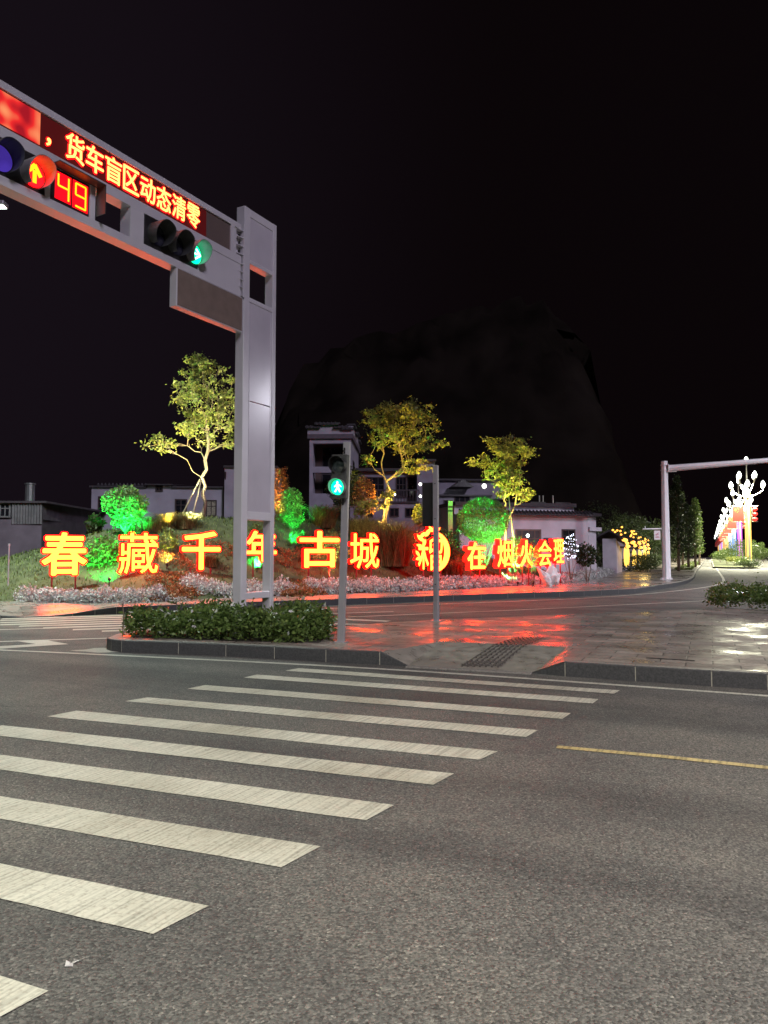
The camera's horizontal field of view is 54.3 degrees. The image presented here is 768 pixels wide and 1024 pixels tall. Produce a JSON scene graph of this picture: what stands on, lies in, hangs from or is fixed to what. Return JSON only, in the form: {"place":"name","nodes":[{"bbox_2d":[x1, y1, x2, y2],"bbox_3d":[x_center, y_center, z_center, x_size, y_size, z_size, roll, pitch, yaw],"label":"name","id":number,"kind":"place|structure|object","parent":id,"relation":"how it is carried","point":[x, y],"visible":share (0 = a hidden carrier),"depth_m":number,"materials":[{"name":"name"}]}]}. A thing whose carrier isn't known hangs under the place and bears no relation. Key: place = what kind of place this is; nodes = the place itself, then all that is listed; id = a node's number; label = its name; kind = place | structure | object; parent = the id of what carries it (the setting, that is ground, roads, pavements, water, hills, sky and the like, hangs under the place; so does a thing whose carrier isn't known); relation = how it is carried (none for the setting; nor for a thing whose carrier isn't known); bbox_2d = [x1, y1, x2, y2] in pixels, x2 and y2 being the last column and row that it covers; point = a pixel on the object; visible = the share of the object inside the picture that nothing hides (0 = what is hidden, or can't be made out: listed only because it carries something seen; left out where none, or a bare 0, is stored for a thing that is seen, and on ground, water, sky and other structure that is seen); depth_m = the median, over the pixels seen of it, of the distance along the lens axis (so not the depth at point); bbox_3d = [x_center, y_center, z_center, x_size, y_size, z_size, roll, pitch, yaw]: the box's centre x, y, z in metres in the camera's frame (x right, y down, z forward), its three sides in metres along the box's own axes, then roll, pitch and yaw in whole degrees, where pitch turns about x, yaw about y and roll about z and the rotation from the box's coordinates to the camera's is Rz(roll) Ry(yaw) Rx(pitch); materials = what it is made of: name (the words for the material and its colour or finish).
{"place":"outdoors","nodes":[
{"label":"outdoors","id":0,"kind":"place"},
{"bbox_2d":[0,601,172,615],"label":"pavement","id":1,"kind":"structure","parent":0,"point":[21,608],"depth_m":19.11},
{"bbox_2d":[151,512,178,529],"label":"fountain grass","id":2,"kind":"object","parent":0,"point":[168,522],"depth_m":26.73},
{"bbox_2d":[0,515,541,601],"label":"mound","id":3,"kind":"object","parent":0,"point":[83,575],"visible":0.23,"depth_m":25.54,"materials":[{"name":"green plant"}]},
{"bbox_2d":[40,531,86,588],"bbox_3d":[-9.479,1.507,22.202,1.308,1.863,0.172,2,-4,-29],"label":"lit character","id":4,"kind":"object","parent":3,"relation":"on","point":[63,549],"visible":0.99,"depth_m":22.14,"materials":[{"name":"yellow"}]},
{"bbox_2d":[13,583,171,602],"bbox_3d":[-8.262,2.277,20.925,4.603,0.615,1.757,0,-3,0],"label":"silver flower bed","id":5,"kind":"object","parent":3,"relation":"on","point":[53,595],"visible":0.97,"depth_m":20.66,"materials":[{"name":"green plant"}]},
{"bbox_2d":[83,512,106,534],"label":"shrub","id":6,"kind":"object","parent":3,"relation":"on","point":[95,522],"visible":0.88,"depth_m":27.21,"materials":[{"name":"green plant"}]},
{"bbox_2d":[83,533,119,567],"bbox_3d":[-8.980,1.258,23.999,1.262,1.191,1.229,-2,-4,25],"label":"shrub","id":7,"kind":"object","parent":3,"relation":"on","point":[101,551],"visible":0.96,"depth_m":23.73,"materials":[{"name":"green plant"}]},
{"bbox_2d":[98,484,149,532],"bbox_3d":[-9.006,-0.112,25.892,1.652,1.739,1.561,0,-3,0],"label":"round tree","id":8,"kind":"object","parent":3,"relation":"on","point":[123,516],"visible":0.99,"depth_m":25.66,"materials":[{"name":"green plant"}]},
{"bbox_2d":[117,532,158,576],"bbox_3d":[-7.624,1.332,23.245,1.238,1.430,0.172,2,-4,-29],"label":"lit character","id":9,"kind":"object","parent":3,"relation":"on","point":[131,550],"visible":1,"depth_m":23.16,"materials":[{"name":"yellow"}]},
{"bbox_2d":[139,516,170,531],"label":"fountain grass","id":10,"kind":"object","parent":3,"relation":"on","point":[152,524],"depth_m":26.14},
{"bbox_2d":[156,524,178,552],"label":"shrub","id":11,"kind":"object","parent":3,"relation":"on","point":[172,542],"visible":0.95,"depth_m":24.90,"materials":[{"name":"green plant"}]},
{"bbox_2d":[146,581,202,601],"bbox_3d":[-6.063,2.308,21.767,1.295,0.558,2.262,-1,-3,14],"label":"red flower bed","id":12,"kind":"object","parent":3,"relation":"on","point":[186,592],"visible":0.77,"depth_m":21.79,"materials":[{"name":"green plant"}]},
{"bbox_2d":[134,351,234,517],"bbox_3d":[-7.097,-2.964,28.674,3.684,6.514,3.253,3,-4,-45],"label":"roadside tree","id":13,"kind":"object","parent":3,"relation":"on","point":[206,419],"visible":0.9,"depth_m":28.48,"materials":[{"name":"green plant"}]},
{"bbox_2d":[80,533,292,585],"bbox_3d":[-6.264,1.520,24.407,7.391,1.766,3.688,1,-3,-22],"label":"red flower bed","id":14,"kind":"object","parent":3,"relation":"on","point":[172,555],"visible":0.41,"depth_m":24.26,"materials":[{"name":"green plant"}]},
{"bbox_2d":[173,511,206,528],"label":"fountain grass","id":15,"kind":"object","parent":3,"relation":"on","point":[186,520],"depth_m":26.91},
{"bbox_2d":[180,531,220,573],"bbox_3d":[-5.918,1.345,24.194,1.318,1.491,0.172,2,-4,-29],"label":"lit character","id":16,"kind":"object","parent":3,"relation":"on","point":[200,548],"visible":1,"depth_m":24.11,"materials":[{"name":"yellow"}]},
{"bbox_2d":[196,554,223,566],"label":"fountain grass","id":17,"kind":"object","parent":3,"relation":"on","point":[212,561],"depth_m":24.68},
{"bbox_2d":[178,573,298,597],"bbox_3d":[-4.428,2.290,23.371,3.927,0.833,1.883,2,-4,-29],"label":"silver flower bed","id":18,"kind":"object","parent":3,"relation":"on","point":[222,588],"visible":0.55,"depth_m":23.06,"materials":[{"name":"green plant"}]},
{"bbox_2d":[247,530,276,577],"bbox_3d":[-4.138,1.459,25.178,1.125,1.705,0.172,2,-4,-29],"label":"lit character","id":19,"kind":"object","parent":3,"relation":"on","point":[252,544],"visible":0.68,"depth_m":25.03,"materials":[{"name":"yellow"}]},
{"bbox_2d":[274,467,291,522],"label":"shrub","id":20,"kind":"object","parent":3,"relation":"on","point":[276,489],"visible":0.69,"depth_m":29.70,"materials":[{"name":"orange plant"}]},
{"bbox_2d":[278,487,305,530],"bbox_3d":[-3.583,-0.103,29.155,1.032,1.750,1.014,2,-4,-28],"label":"shrub","id":21,"kind":"object","parent":3,"relation":"on","point":[286,513],"visible":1,"depth_m":29.03,"materials":[{"name":"green plant"}]},
{"bbox_2d":[285,530,314,550],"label":"shrub","id":22,"kind":"object","parent":3,"relation":"on","point":[302,533],"visible":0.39,"depth_m":27.92,"materials":[{"name":"green plant"}]},
{"bbox_2d":[280,584,328,596],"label":"red flower bed","id":23,"kind":"object","parent":3,"relation":"on","point":[306,591],"visible":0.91,"depth_m":23.73,"materials":[{"name":"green plant"}]},
{"bbox_2d":[297,530,339,579],"bbox_3d":[-2.280,1.562,26.207,1.578,1.855,0.172,2,-4,-29],"label":"lit character","id":24,"kind":"object","parent":3,"relation":"on","point":[318,539],"visible":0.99,"depth_m":26.14,"materials":[{"name":"yellow"}]},
{"bbox_2d":[324,473,358,509],"bbox_3d":[-1.685,-0.642,32.327,1.633,2.175,1.552,3,-5,-45],"label":"shrub","id":25,"kind":"object","parent":3,"relation":"on","point":[335,501],"visible":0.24,"depth_m":32.18,"materials":[{"name":"green plant"}]},
{"bbox_2d":[347,532,379,580],"bbox_3d":[-0.728,1.692,27.064,1.238,1.908,0.172,2,-4,-29],"label":"lit character","id":26,"kind":"object","parent":3,"relation":"on","point":[366,555],"visible":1,"depth_m":27.03,"materials":[{"name":"yellow"}]},
{"bbox_2d":[334,516,393,543],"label":"fountain grass","id":27,"kind":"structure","parent":3,"relation":"on","point":[353,528],"depth_m":29.98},
{"bbox_2d":[351,475,378,517],"bbox_3d":[-0.813,-0.457,31.891,1.091,2.313,1.158,-1,-3,17],"label":"shrub","id":28,"kind":"object","parent":3,"relation":"on","point":[367,484],"visible":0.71,"depth_m":31.77,"materials":[{"name":"orange plant"}]},
{"bbox_2d":[274,544,461,595],"bbox_3d":[-0.977,2.075,28.925,3.151,1.911,11.524,-2,-4,36],"label":"red flower bed","id":29,"kind":"object","parent":3,"relation":"on","point":[289,550],"visible":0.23,"depth_m":27.27,"materials":[{"name":"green plant"}]},
{"bbox_2d":[349,487,395,521],"bbox_3d":[-0.478,-0.027,30.582,1.811,2.072,1.604,-1,-3,18],"label":"shrub","id":30,"kind":"object","parent":3,"relation":"on","point":[371,504],"visible":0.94,"depth_m":30.58,"materials":[{"name":"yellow plant"}]},
{"bbox_2d":[334,518,443,566],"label":"fountain grass","id":31,"kind":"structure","parent":3,"relation":"on","point":[394,548],"depth_m":28.80,"materials":[{"name":"plant"}]},
{"bbox_2d":[357,395,449,527],"bbox_3d":[0.837,-2.221,33.501,3.632,6.081,3.576,3,-4,-40],"label":"roadside tree","id":32,"kind":"object","parent":3,"relation":"on","point":[390,414],"visible":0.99,"depth_m":33.23,"materials":[{"name":"green plant"}]},
{"bbox_2d":[411,502,424,532],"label":"shrub","id":33,"kind":"object","parent":3,"relation":"on","point":[417,518],"visible":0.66,"depth_m":33.05,"materials":[{"name":"yellow plant"}]},
{"bbox_2d":[303,571,543,593],"bbox_3d":[2.470,2.692,29.022,13.511,0.716,2.037,3,-4,-44],"label":"silver flower bed","id":34,"kind":"object","parent":3,"relation":"on","point":[377,584],"visible":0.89,"depth_m":27.25,"materials":[{"name":"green plant"}]},
{"bbox_2d":[413,526,449,580],"bbox_3d":[1.814,1.673,28.484,1.651,2.469,0.184,2,-4,-33],"label":"lit emblem","id":35,"kind":"object","parent":3,"relation":"on","point":[420,559],"visible":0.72,"depth_m":28.37,"materials":[{"name":"yellow"}]},
{"bbox_2d":[425,527,463,559],"bbox_3d":[2.519,1.371,32.211,1.753,1.597,1.655,2,-4,-25],"label":"shrub","id":36,"kind":"object","parent":3,"relation":"on","point":[449,537],"visible":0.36,"depth_m":31.98,"materials":[{"name":"green plant"}]},
{"bbox_2d":[442,561,465,577],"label":"fountain grass","id":37,"kind":"object","parent":3,"relation":"on","point":[452,569],"depth_m":30.18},
{"bbox_2d":[455,496,508,574],"bbox_3d":[4.309,1.017,32.796,2.424,3.516,2.532,0,-3,0],"label":"young tree","id":38,"kind":"object","parent":3,"relation":"on","point":[501,527],"visible":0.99,"depth_m":32.44,"materials":[{"name":"green plant"}]},
{"bbox_2d":[493,539,512,585],"bbox_3d":[4.977,2.167,31.256,1.098,2.050,0.252,3,-4,-43],"label":"lit character","id":39,"kind":"object","parent":3,"relation":"on","point":[503,551],"visible":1,"depth_m":31.12,"materials":[{"name":"yellow"}]},
{"bbox_2d":[465,432,541,569],"bbox_3d":[5.851,-0.533,35.890,3.028,6.690,2.985,3,-4,-40],"label":"roadside tree","id":40,"kind":"object","parent":3,"relation":"on","point":[507,465],"visible":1,"depth_m":35.85,"materials":[{"name":"green plant"}]},
{"bbox_2d":[507,535,527,579],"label":"shrub","id":41,"kind":"object","parent":3,"relation":"on","point":[514,547],"visible":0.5,"depth_m":32.23,"materials":[{"name":"yellow plant"}]},
{"bbox_2d":[516,539,532,584],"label":"lit character","id":42,"kind":"object","parent":3,"relation":"on","point":[523,560],"visible":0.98,"depth_m":32.04,"materials":[{"name":"yellow"}]},
{"bbox_2d":[526,540,539,584],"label":"shrub","id":43,"kind":"object","parent":3,"relation":"on","point":[534,562],"visible":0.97,"depth_m":32.25,"materials":[{"name":"yellow plant"}]},
{"bbox_2d":[533,540,551,583],"bbox_3d":[7.002,2.273,33.012,1.071,2.089,0.252,3,-4,-43],"label":"lit character","id":44,"kind":"object","parent":3,"relation":"on","point":[543,546],"visible":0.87,"depth_m":32.92,"materials":[{"name":"yellow"}]},
{"bbox_2d":[549,538,563,582],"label":"lit character","id":45,"kind":"object","parent":3,"relation":"on","point":[556,545],"visible":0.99,"depth_m":33.58,"materials":[{"name":"yellow"}]},
{"bbox_2d":[563,536,577,581],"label":"shrub","id":46,"kind":"object","parent":3,"relation":"on","point":[570,556],"visible":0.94,"depth_m":35.73,"materials":[{"name":"white plant"}]},
{"bbox_2d":[305,504,340,527],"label":"fountain grass","id":47,"kind":"object","parent":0,"point":[324,516],"depth_m":30.29,"materials":[{"name":"plant"}]},
{"bbox_2d":[305,422,361,520],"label":"tower house","id":48,"kind":"structure","parent":0,"point":[327,439],"depth_m":58.33,"materials":[{"name":"paint"}]},
{"bbox_2d":[322,447,342,473],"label":"window","id":49,"kind":"structure","parent":48,"relation":"in","point":[327,452],"depth_m":59.86,"materials":[{"name":"black glass"}]},
{"bbox_2d":[0,557,767,1023],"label":"road","id":50,"kind":"structure","parent":0,"point":[536,877],"depth_m":3.76,"materials":[{"name":"asphalt"}]},
{"bbox_2d":[0,640,64,648],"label":"chevron marking","id":51,"kind":"object","parent":50,"relation":"on","point":[41,642],"visible":1,"depth_m":12.39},
{"bbox_2d":[0,483,105,556],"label":"shed","id":52,"kind":"structure","parent":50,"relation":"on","point":[29,523],"depth_m":33.99,"materials":[{"name":"paint"}]},
{"bbox_2d":[0,604,177,617],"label":"kerb","id":53,"kind":"structure","parent":50,"relation":"on","point":[113,610],"depth_m":18.57,"materials":[{"name":"concrete"}]},
{"bbox_2d":[89,465,283,530],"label":"white house","id":54,"kind":"structure","parent":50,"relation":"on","point":[169,499],"depth_m":42.38,"materials":[{"name":"paint"}]},
{"bbox_2d":[206,500,216,516],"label":"window","id":55,"kind":"structure","parent":54,"relation":"in","point":[211,509],"depth_m":42.52,"materials":[{"name":"grey glass"}]},
{"bbox_2d":[0,615,386,631],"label":"crosswalk marking","id":56,"kind":"object","parent":50,"relation":"on","point":[25,625],"visible":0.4,"depth_m":16.36,"materials":[{"name":"paint"}]},
{"bbox_2d":[107,634,382,664],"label":"kerb","id":57,"kind":"structure","parent":50,"relation":"on","point":[320,654],"depth_m":10.87,"materials":[{"name":"concrete"}]},
{"bbox_2d":[0,668,619,1015],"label":"crosswalk marking","id":58,"kind":"object","parent":50,"relation":"on","point":[133,909],"visible":1,"depth_m":4.91,"materials":[{"name":"white paint"}]},
{"bbox_2d":[0,649,767,696],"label":"edge line","id":59,"kind":"object","parent":50,"relation":"on","point":[413,671],"visible":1,"depth_m":9.55,"materials":[{"name":"paint"}]},
{"bbox_2d":[380,650,407,665],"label":"kerb","id":60,"kind":"structure","parent":50,"relation":"on","point":[385,659],"depth_m":10.10,"materials":[{"name":"concrete"}]},
{"bbox_2d":[177,571,695,610],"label":"kerb","id":61,"kind":"structure","parent":50,"relation":"on","point":[377,600],"depth_m":24.68,"materials":[{"name":"concrete"}]},
{"bbox_2d":[405,665,531,674],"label":"ramp kerb","id":62,"kind":"structure","parent":50,"relation":"on","point":[469,669],"depth_m":9.62,"materials":[{"name":"concrete"}]},
{"bbox_2d":[324,558,724,608],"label":"lane line","id":63,"kind":"object","parent":50,"relation":"on","point":[723,579],"visible":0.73,"depth_m":25.75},
{"bbox_2d":[533,661,565,675],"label":"kerb","id":64,"kind":"structure","parent":50,"relation":"on","point":[558,669],"depth_m":9.26,"materials":[{"name":"concrete"}]},
{"bbox_2d":[443,608,754,619],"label":"kerb","id":65,"kind":"structure","parent":50,"relation":"on","point":[590,613],"depth_m":16.62,"materials":[{"name":"concrete"}]},
{"bbox_2d":[556,745,767,768],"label":"line","id":66,"kind":"object","parent":50,"relation":"on","point":[670,757],"visible":1,"depth_m":5.54,"materials":[{"name":"paint"}]},
{"bbox_2d":[565,660,767,689],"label":"kerb","id":67,"kind":"structure","parent":50,"relation":"on","point":[686,675],"depth_m":8.69,"materials":[{"name":"concrete"}]},
{"bbox_2d":[711,557,757,566],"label":"median","id":68,"kind":"object","parent":50,"relation":"on","point":[717,563],"visible":0.7,"depth_m":99.85,"materials":[{"name":"beige concrete"}]},
{"bbox_2d":[725,479,752,557],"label":"lamp post","id":69,"kind":"object","parent":68,"relation":"on","point":[734,525],"visible":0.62,"depth_m":102.51,"materials":[{"name":"grey"}]},
{"bbox_2d":[723,539,758,560],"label":"median bush","id":70,"kind":"object","parent":68,"relation":"on","point":[742,547],"visible":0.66,"depth_m":91.67,"materials":[{"name":"green plant"}]},
{"bbox_2d":[729,457,764,567],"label":"lamp post","id":71,"kind":"object","parent":68,"relation":"on","point":[738,514],"visible":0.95,"depth_m":79.95,"materials":[{"name":"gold metal"}]},
{"bbox_2d":[745,540,767,561],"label":"median bush","id":72,"kind":"object","parent":68,"relation":"on","point":[760,549],"visible":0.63,"depth_m":95.19,"materials":[{"name":"green plant"}]},
{"bbox_2d":[0,0,767,556],"label":"sky","id":73,"kind":"structure","parent":0,"point":[604,163],"materials":[{"name":"black"}]},
{"bbox_2d":[177,557,706,603],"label":"pavement","id":74,"kind":"structure","parent":0,"point":[623,579],"depth_m":29.57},
{"bbox_2d":[349,459,435,531],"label":"dim residence","id":75,"kind":"structure","parent":74,"relation":"on","point":[406,488],"depth_m":51.09,"materials":[{"name":"paint"}]},
{"bbox_2d":[366,477,383,497],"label":"window","id":76,"kind":"structure","parent":75,"relation":"in","point":[378,481],"depth_m":52.04,"materials":[{"name":"black glass"}]},
{"bbox_2d":[396,477,405,497],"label":"window","id":77,"kind":"structure","parent":75,"relation":"in","point":[400,481],"depth_m":52.12,"materials":[{"name":"black glass"}]},
{"bbox_2d":[439,479,503,504],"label":"wing house","id":78,"kind":"structure","parent":74,"relation":"on","point":[460,490],"depth_m":58.29,"materials":[{"name":"paint"}]},
{"bbox_2d":[463,542,485,577],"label":"lit character","id":79,"kind":"object","parent":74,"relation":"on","point":[473,557],"visible":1,"depth_m":29.95,"materials":[{"name":"yellow"}]},
{"bbox_2d":[452,551,562,572],"bbox_3d":[9.233,2.908,43.118,2.722,1.799,24.942,-2,-4,29],"label":"red flower bed","id":80,"kind":"object","parent":74,"relation":"on","point":[460,556],"visible":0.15,"depth_m":35.57,"materials":[{"name":"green plant"}]},
{"bbox_2d":[423,495,601,572],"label":"white house","id":81,"kind":"structure","parent":74,"relation":"on","point":[537,522],"depth_m":43.73,"materials":[{"name":"paint"}]},
{"bbox_2d":[515,529,541,553],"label":"window","id":82,"kind":"structure","parent":81,"relation":"in","point":[534,534],"depth_m":43.29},
{"bbox_2d":[562,529,575,547],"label":"window","id":83,"kind":"structure","parent":81,"relation":"in","point":[565,532],"depth_m":43.87,"materials":[{"name":"black glass"}]},
{"bbox_2d":[559,567,614,582],"bbox_3d":[12.149,3.566,43.766,1.964,0.611,20.888,-1,-3,23],"label":"silver flower bed","id":84,"kind":"object","parent":74,"relation":"on","point":[597,573],"visible":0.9,"depth_m":39.29,"materials":[{"name":"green plant"}]},
{"bbox_2d":[574,541,602,580],"bbox_3d":[9.885,2.419,36.200,1.368,2.062,1.297,0,-3,0],"label":"shrub","id":85,"kind":"object","parent":74,"relation":"on","point":[588,561],"visible":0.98,"depth_m":36.08,"materials":[{"name":"green plant"}]},
{"bbox_2d":[596,530,625,572],"bbox_3d":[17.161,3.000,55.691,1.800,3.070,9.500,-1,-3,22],"label":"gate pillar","id":86,"kind":"structure","parent":74,"relation":"on","point":[609,540],"depth_m":51.65,"materials":[{"name":"white paint"}]},
{"bbox_2d":[579,501,648,547],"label":"background tree","id":87,"kind":"object","parent":74,"relation":"on","point":[615,514],"visible":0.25,"depth_m":118.94,"materials":[{"name":"green plant"}]},
{"bbox_2d":[596,526,639,567],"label":"background tree","id":88,"kind":"object","parent":74,"relation":"on","point":[599,564],"visible":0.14,"depth_m":69.23,"materials":[{"name":"green plant"}]},
{"bbox_2d":[596,514,661,551],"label":"background tree","id":89,"kind":"object","parent":74,"relation":"on","point":[638,535],"visible":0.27,"depth_m":94.11,"materials":[{"name":"green plant"}]},
{"bbox_2d":[622,554,656,571],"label":"bush","id":90,"kind":"object","parent":74,"relation":"on","point":[647,561],"visible":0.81,"depth_m":56.02,"materials":[{"name":"green plant"}]},
{"bbox_2d":[615,512,675,553],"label":"background tree","id":91,"kind":"object","parent":74,"relation":"on","point":[654,549],"visible":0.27,"depth_m":99.04,"materials":[{"name":"green plant"}]},
{"bbox_2d":[668,474,691,570],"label":"avenue tree","id":92,"kind":"object","parent":74,"relation":"on","point":[679,520],"visible":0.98,"depth_m":57.83,"materials":[{"name":"green plant"}]},
{"bbox_2d":[681,504,696,567],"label":"avenue tree","id":93,"kind":"object","parent":74,"relation":"on","point":[690,538],"visible":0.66,"depth_m":65.83,"materials":[{"name":"green plant"}]},
{"bbox_2d":[688,497,703,566],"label":"avenue tree","id":94,"kind":"object","parent":74,"relation":"on","point":[695,506],"visible":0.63,"depth_m":73.83,"materials":[{"name":"green plant"}]},
{"bbox_2d":[643,458,767,579],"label":"mast arm pole","id":95,"kind":"object","parent":74,"relation":"on","point":[666,467],"visible":1,"depth_m":38.95,"materials":[{"name":"metal"}]},
{"bbox_2d":[117,608,767,671],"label":"pavement","id":96,"kind":"structure","parent":0,"point":[730,639],"depth_m":12.03,"materials":[{"name":"tile"}]},
{"bbox_2d":[0,80,276,635],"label":"signal gantry","id":97,"kind":"object","parent":96,"relation":"on","point":[53,164],"visible":1,"depth_m":11.21,"materials":[{"name":"metal"}]},
{"bbox_2d":[132,627,333,641],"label":"planter soil","id":98,"kind":"structure","parent":96,"relation":"on","point":[204,638],"depth_m":11.81,"materials":[{"name":"soil"}]},
{"bbox_2d":[118,590,337,642],"bbox_3d":[-2.540,1.686,12.368,3.621,0.861,2.704,0,-3,0],"label":"planter hedge","id":99,"kind":"object","parent":98,"relation":"on","point":[302,619],"visible":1,"depth_m":11.76,"materials":[{"name":"green plant"}]},
{"bbox_2d":[328,442,350,642],"bbox_3d":[-0.668,0.447,11.233,0.267,3.048,0.387,-1,-3,18],"label":"pedestrian signal","id":100,"kind":"object","parent":96,"relation":"on","point":[339,481],"visible":0.98,"depth_m":11.27,"materials":[{"name":"silver metal"}]},
{"bbox_2d":[422,465,441,620],"bbox_3d":[0.982,0.626,15.057,0.390,3.112,0.400,-1,-3,23],"label":"pedestrian signal","id":101,"kind":"object","parent":96,"relation":"on","point":[430,504],"visible":0.98,"depth_m":14.92,"materials":[{"name":"silver metal"}]},
{"bbox_2d":[702,572,767,608],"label":"planter hedge","id":102,"kind":"object","parent":96,"relation":"on","point":[732,593],"visible":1,"depth_m":18.71,"materials":[{"name":"green plant"}]},
{"bbox_2d":[275,296,659,555],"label":"hill","id":103,"kind":"structure","parent":0,"point":[517,367],"depth_m":137.73,"materials":[{"name":"stone"}]},
{"bbox_2d":[383,641,566,671],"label":"pavement ramp","id":104,"kind":"structure","parent":0,"point":[528,658],"depth_m":10.32,"materials":[{"name":"stone"}]},
{"bbox_2d":[461,637,543,667],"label":"tactile paving","id":105,"kind":"structure","parent":104,"relation":"on","point":[490,662],"depth_m":10.36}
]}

